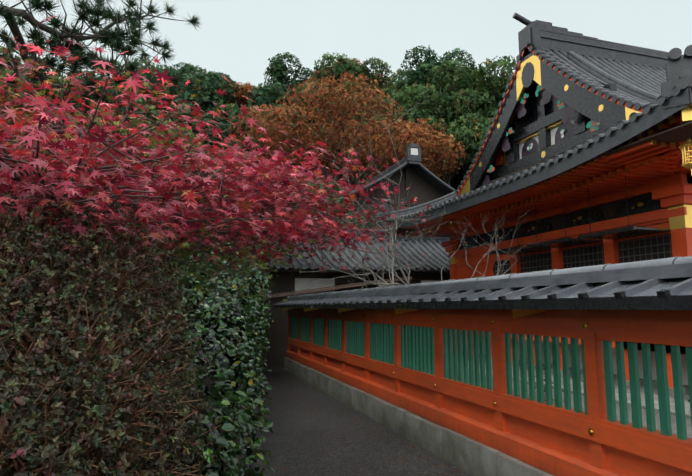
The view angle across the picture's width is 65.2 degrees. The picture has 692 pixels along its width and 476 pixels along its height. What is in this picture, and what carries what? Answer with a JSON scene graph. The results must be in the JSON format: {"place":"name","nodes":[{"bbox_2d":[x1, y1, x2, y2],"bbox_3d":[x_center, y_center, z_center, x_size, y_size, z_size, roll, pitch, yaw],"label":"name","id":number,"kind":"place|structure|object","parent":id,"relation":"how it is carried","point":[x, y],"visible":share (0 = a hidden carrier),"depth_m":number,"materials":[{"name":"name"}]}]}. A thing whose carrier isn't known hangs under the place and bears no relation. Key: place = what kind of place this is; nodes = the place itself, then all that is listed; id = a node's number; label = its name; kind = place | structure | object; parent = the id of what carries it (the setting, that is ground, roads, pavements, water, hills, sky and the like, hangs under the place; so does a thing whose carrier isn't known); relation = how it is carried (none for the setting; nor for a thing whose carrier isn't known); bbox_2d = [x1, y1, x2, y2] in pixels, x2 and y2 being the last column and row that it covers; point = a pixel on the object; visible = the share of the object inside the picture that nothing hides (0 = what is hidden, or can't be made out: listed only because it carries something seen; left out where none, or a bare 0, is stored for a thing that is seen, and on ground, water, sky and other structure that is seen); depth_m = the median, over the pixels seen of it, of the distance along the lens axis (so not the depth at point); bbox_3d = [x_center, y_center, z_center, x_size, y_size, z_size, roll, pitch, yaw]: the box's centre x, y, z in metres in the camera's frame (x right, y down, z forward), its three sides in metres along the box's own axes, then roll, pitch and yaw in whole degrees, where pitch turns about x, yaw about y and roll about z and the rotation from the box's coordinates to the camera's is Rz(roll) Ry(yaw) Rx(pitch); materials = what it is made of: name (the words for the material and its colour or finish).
{"place":"outdoors","nodes":[
{"label":"outdoors","id":0,"kind":"place"},
{"bbox_2d":[301,172,363,207],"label":"hill terrain","id":1,"kind":"structure","parent":0,"point":[336,186],"depth_m":67.89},
{"bbox_2d":[19,77,165,135],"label":"forest tree","id":2,"kind":"object","parent":1,"relation":"on","point":[153,111],"depth_m":41.29,"materials":[{"name":"green plant"}]},
{"bbox_2d":[64,69,156,108],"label":"forest tree","id":3,"kind":"object","parent":1,"relation":"on","point":[124,87],"visible":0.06,"depth_m":61.61,"materials":[{"name":"green plant"}]},
{"bbox_2d":[95,57,161,108],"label":"forest tree","id":4,"kind":"object","parent":1,"relation":"on","point":[148,67],"visible":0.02,"depth_m":71.40,"materials":[{"name":"green plant"}]},
{"bbox_2d":[128,85,180,118],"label":"forest tree","id":5,"kind":"object","parent":1,"relation":"on","point":[157,95],"visible":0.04,"depth_m":60.61,"materials":[{"name":"green plant"}]},
{"bbox_2d":[147,63,176,106],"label":"forest tree","id":6,"kind":"object","parent":1,"relation":"on","point":[166,67],"visible":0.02,"depth_m":75.43,"materials":[{"name":"green plant"}]},
{"bbox_2d":[149,62,199,125],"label":"forest tree","id":7,"kind":"object","parent":1,"relation":"on","point":[188,70],"visible":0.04,"depth_m":61.58,"materials":[{"name":"green plant"}]},
{"bbox_2d":[153,103,215,167],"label":"forest tree","id":8,"kind":"object","parent":1,"relation":"on","point":[193,128],"depth_m":46.70,"materials":[{"name":"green plant"}]},
{"bbox_2d":[148,63,230,102],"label":"forest tree","id":9,"kind":"object","parent":1,"relation":"on","point":[201,70],"depth_m":65.74,"materials":[{"name":"green plant"}]},
{"bbox_2d":[165,72,228,148],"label":"forest tree","id":10,"kind":"object","parent":1,"relation":"on","point":[205,94],"visible":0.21,"depth_m":53.67,"materials":[{"name":"green plant"}]},
{"bbox_2d":[173,82,257,109],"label":"forest tree","id":11,"kind":"object","parent":1,"relation":"on","point":[239,97],"visible":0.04,"depth_m":61.55,"materials":[{"name":"green plant"}]},
{"bbox_2d":[200,72,238,135],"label":"forest tree","id":12,"kind":"object","parent":1,"relation":"on","point":[218,76],"visible":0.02,"depth_m":58.86,"materials":[{"name":"green plant"}]},
{"bbox_2d":[220,103,275,173],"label":"forest tree","id":13,"kind":"object","parent":1,"relation":"on","point":[234,112],"visible":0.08,"depth_m":48.11,"materials":[{"name":"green plant"}]},
{"bbox_2d":[211,102,306,144],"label":"forest tree","id":14,"kind":"object","parent":1,"relation":"on","point":[229,106],"visible":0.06,"depth_m":54.43,"materials":[{"name":"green plant"}]},
{"bbox_2d":[247,80,309,186],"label":"forest tree","id":15,"kind":"object","parent":1,"relation":"on","point":[261,98],"visible":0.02,"depth_m":56.92,"materials":[{"name":"green plant"}]},
{"bbox_2d":[261,82,300,164],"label":"forest tree","id":16,"kind":"object","parent":1,"relation":"on","point":[281,87],"depth_m":59.99,"materials":[{"name":"green plant"}]},
{"bbox_2d":[263,52,312,125],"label":"forest tree","id":17,"kind":"object","parent":1,"relation":"on","point":[278,69],"visible":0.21,"depth_m":69.09,"materials":[{"name":"green plant"}]},
{"bbox_2d":[292,67,312,171],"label":"forest tree","id":18,"kind":"object","parent":1,"relation":"on","point":[306,74],"visible":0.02,"depth_m":81.75,"materials":[{"name":"green plant"}]},
{"bbox_2d":[291,116,369,191],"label":"forest tree","id":19,"kind":"object","parent":1,"relation":"on","point":[344,162],"visible":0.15,"depth_m":55.99,"materials":[{"name":"brown plant"}]},
{"bbox_2d":[229,71,465,191],"bbox_3d":[0.479,-4.263,46.559,20.776,17.301,18.355,2,-8,-17],"label":"russet tree","id":20,"kind":"object","parent":1,"relation":"on","point":[381,150],"visible":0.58,"depth_m":43.90,"materials":[{"name":"brown plant"}]},
{"bbox_2d":[291,52,407,187],"bbox_3d":[1.167,-12.880,66.196,14.389,17.634,13.608,-4,-8,27],"label":"forest tree","id":21,"kind":"object","parent":1,"relation":"on","point":[348,66],"visible":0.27,"depth_m":63.08,"materials":[{"name":"green plant"}]},
{"bbox_2d":[303,58,396,100],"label":"forest tree","id":22,"kind":"object","parent":1,"relation":"on","point":[309,80],"visible":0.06,"depth_m":68.31,"materials":[{"name":"green plant"}]},
{"bbox_2d":[323,78,406,181],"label":"forest tree","id":23,"kind":"object","parent":1,"relation":"on","point":[387,91],"visible":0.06,"depth_m":62.27,"materials":[{"name":"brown plant"}]},
{"bbox_2d":[386,68,414,88],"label":"forest tree","id":24,"kind":"object","parent":1,"relation":"on","point":[402,74],"visible":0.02,"depth_m":74.33,"materials":[{"name":"green plant"}]},
{"bbox_2d":[361,106,445,176],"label":"forest tree","id":25,"kind":"object","parent":1,"relation":"on","point":[379,128],"depth_m":57.98,"materials":[{"name":"brown plant"}]},
{"bbox_2d":[397,45,439,107],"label":"forest tree","id":26,"kind":"object","parent":1,"relation":"on","point":[420,73],"visible":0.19,"depth_m":67.05,"materials":[{"name":"green plant"}]},
{"bbox_2d":[382,81,499,185],"bbox_3d":[9.537,-5.887,52.294,13.402,16.789,12.842,-4,-9,31],"label":"forest tree","id":27,"kind":"object","parent":1,"relation":"on","point":[466,108],"visible":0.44,"depth_m":48.91,"materials":[{"name":"green plant"}]},
{"bbox_2d":[431,48,477,188],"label":"forest tree","id":28,"kind":"object","parent":1,"relation":"on","point":[453,54],"visible":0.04,"depth_m":60.43,"materials":[{"name":"green plant"}]},
{"bbox_2d":[450,152,470,189],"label":"forest tree","id":29,"kind":"object","parent":1,"relation":"on","point":[454,182],"visible":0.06,"depth_m":56.67,"materials":[{"name":"green plant"}]},
{"bbox_2d":[406,55,516,175],"bbox_3d":[13.008,-7.532,54.006,15.017,18.540,15.833,0,-7,-3],"label":"forest tree","id":30,"kind":"object","parent":1,"relation":"on","point":[474,80],"visible":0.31,"depth_m":49.78,"materials":[{"name":"green plant"}]},
{"bbox_2d":[463,145,482,180],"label":"forest tree","id":31,"kind":"object","parent":1,"relation":"on","point":[475,152],"depth_m":49.31,"materials":[{"name":"green plant"}]},
{"bbox_2d":[0,0,691,86],"label":"sky","id":32,"kind":"structure","parent":0,"point":[237,39],"materials":[{"name":"white"}]},
{"bbox_2d":[192,358,691,475],"bbox_3d":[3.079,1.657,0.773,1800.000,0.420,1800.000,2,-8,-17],"label":"ground","id":33,"kind":"structure","parent":0,"point":[365,451],"depth_m":7.26,"materials":[{"name":"grey asphalt"}]},
{"bbox_2d":[0,0,202,174],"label":"pine tree","id":34,"kind":"object","parent":33,"relation":"on","point":[115,37],"visible":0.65,"depth_m":7.04,"materials":[{"name":"green plant"}]},
{"bbox_2d":[0,45,218,239],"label":"garden tree","id":35,"kind":"object","parent":33,"relation":"on","point":[134,120],"visible":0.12,"depth_m":8.22,"materials":[{"name":"green plant"}]},
{"bbox_2d":[0,186,222,475],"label":"azalea shrub","id":36,"kind":"object","parent":33,"relation":"on","point":[80,357],"visible":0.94,"depth_m":1.93,"materials":[{"name":"brown plant"}]},
{"bbox_2d":[11,233,274,475],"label":"camellia hedge","id":37,"kind":"object","parent":33,"relation":"on","point":[232,334],"visible":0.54,"depth_m":5.81,"materials":[{"name":"green plant"}]},
{"bbox_2d":[6,105,286,268],"bbox_3d":[-5.706,0.822,13.735,8.312,7.427,8.968,-6,-9,38],"label":"garden tree","id":38,"kind":"object","parent":33,"relation":"on","point":[219,241],"visible":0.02,"depth_m":13.57,"materials":[{"name":"red plant"}]},
{"bbox_2d":[0,15,430,307],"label":"maple tree","id":39,"kind":"object","parent":33,"relation":"on","point":[241,219],"visible":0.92,"depth_m":3.51,"materials":[{"name":"red plant"}]},
{"bbox_2d":[150,145,360,265],"bbox_3d":[-5.170,1.022,18.780,10.411,8.394,8.964,-5,-9,34],"label":"garden tree","id":40,"kind":"object","parent":33,"relation":"on","point":[338,200],"visible":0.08,"depth_m":18.37,"materials":[{"name":"red plant"}]},
{"bbox_2d":[237,170,379,241],"bbox_3d":[-3.270,1.470,26.308,10.104,9.362,11.426,2,-8,-17],"label":"garden tree","id":41,"kind":"object","parent":33,"relation":"on","point":[349,219],"visible":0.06,"depth_m":25.53,"materials":[{"name":"red plant"}]},
{"bbox_2d":[261,276,412,366],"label":"wall","id":42,"kind":"structure","parent":33,"relation":"on","point":[278,344],"depth_m":16.45,"materials":[{"name":"wood"}]},
{"bbox_2d":[226,227,449,295],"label":"house","id":43,"kind":"structure","parent":33,"relation":"on","point":[284,280],"depth_m":20.16,"materials":[{"name":"tile"}]},
{"bbox_2d":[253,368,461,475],"bbox_3d":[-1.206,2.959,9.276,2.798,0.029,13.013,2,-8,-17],"label":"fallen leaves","id":44,"kind":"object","parent":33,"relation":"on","point":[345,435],"visible":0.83,"depth_m":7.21,"materials":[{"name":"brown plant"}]},
{"bbox_2d":[320,143,454,229],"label":"hall","id":45,"kind":"structure","parent":33,"relation":"on","point":[426,185],"depth_m":28.68,"materials":[{"name":"tile"}]},
{"bbox_2d":[292,99,547,293],"bbox_3d":[1.642,0.141,13.843,5.811,6.302,6.444,-6,-10,40],"label":"bare tree","id":46,"kind":"object","parent":33,"relation":"on","point":[393,236],"visible":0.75,"depth_m":13.49,"materials":[{"name":"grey plant"}]},
{"bbox_2d":[272,256,691,475],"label":"fence","id":47,"kind":"object","parent":33,"relation":"on","point":[387,357],"visible":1,"depth_m":5.14,"materials":[{"name":"vermilion painted wood"},{"name":"green paint"},{"name":"granite"}]},
{"bbox_2d":[383,108,691,395],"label":"shrine building","id":48,"kind":"structure","parent":33,"relation":"on","point":[631,201],"depth_m":12.41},
{"bbox_2d":[376,12,691,228],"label":"temple roof","id":49,"kind":"structure","parent":48,"relation":"on","point":[586,99],"depth_m":15.31,"materials":[{"name":"grey tile"}]},
{"bbox_2d":[678,129,691,175],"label":"hanging lantern","id":50,"kind":"object","parent":49,"relation":"hanging from","point":[686,146],"visible":0.92,"depth_m":8.55,"materials":[{"name":"gold metal"}]},
{"bbox_2d":[527,366,689,411],"bbox_3d":[2.695,1.730,5.409,0.656,0.865,2.769,3,-8,-19],"label":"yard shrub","id":51,"kind":"object","parent":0,"point":[562,389],"visible":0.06,"depth_m":6.47,"materials":[{"name":"green plant"}]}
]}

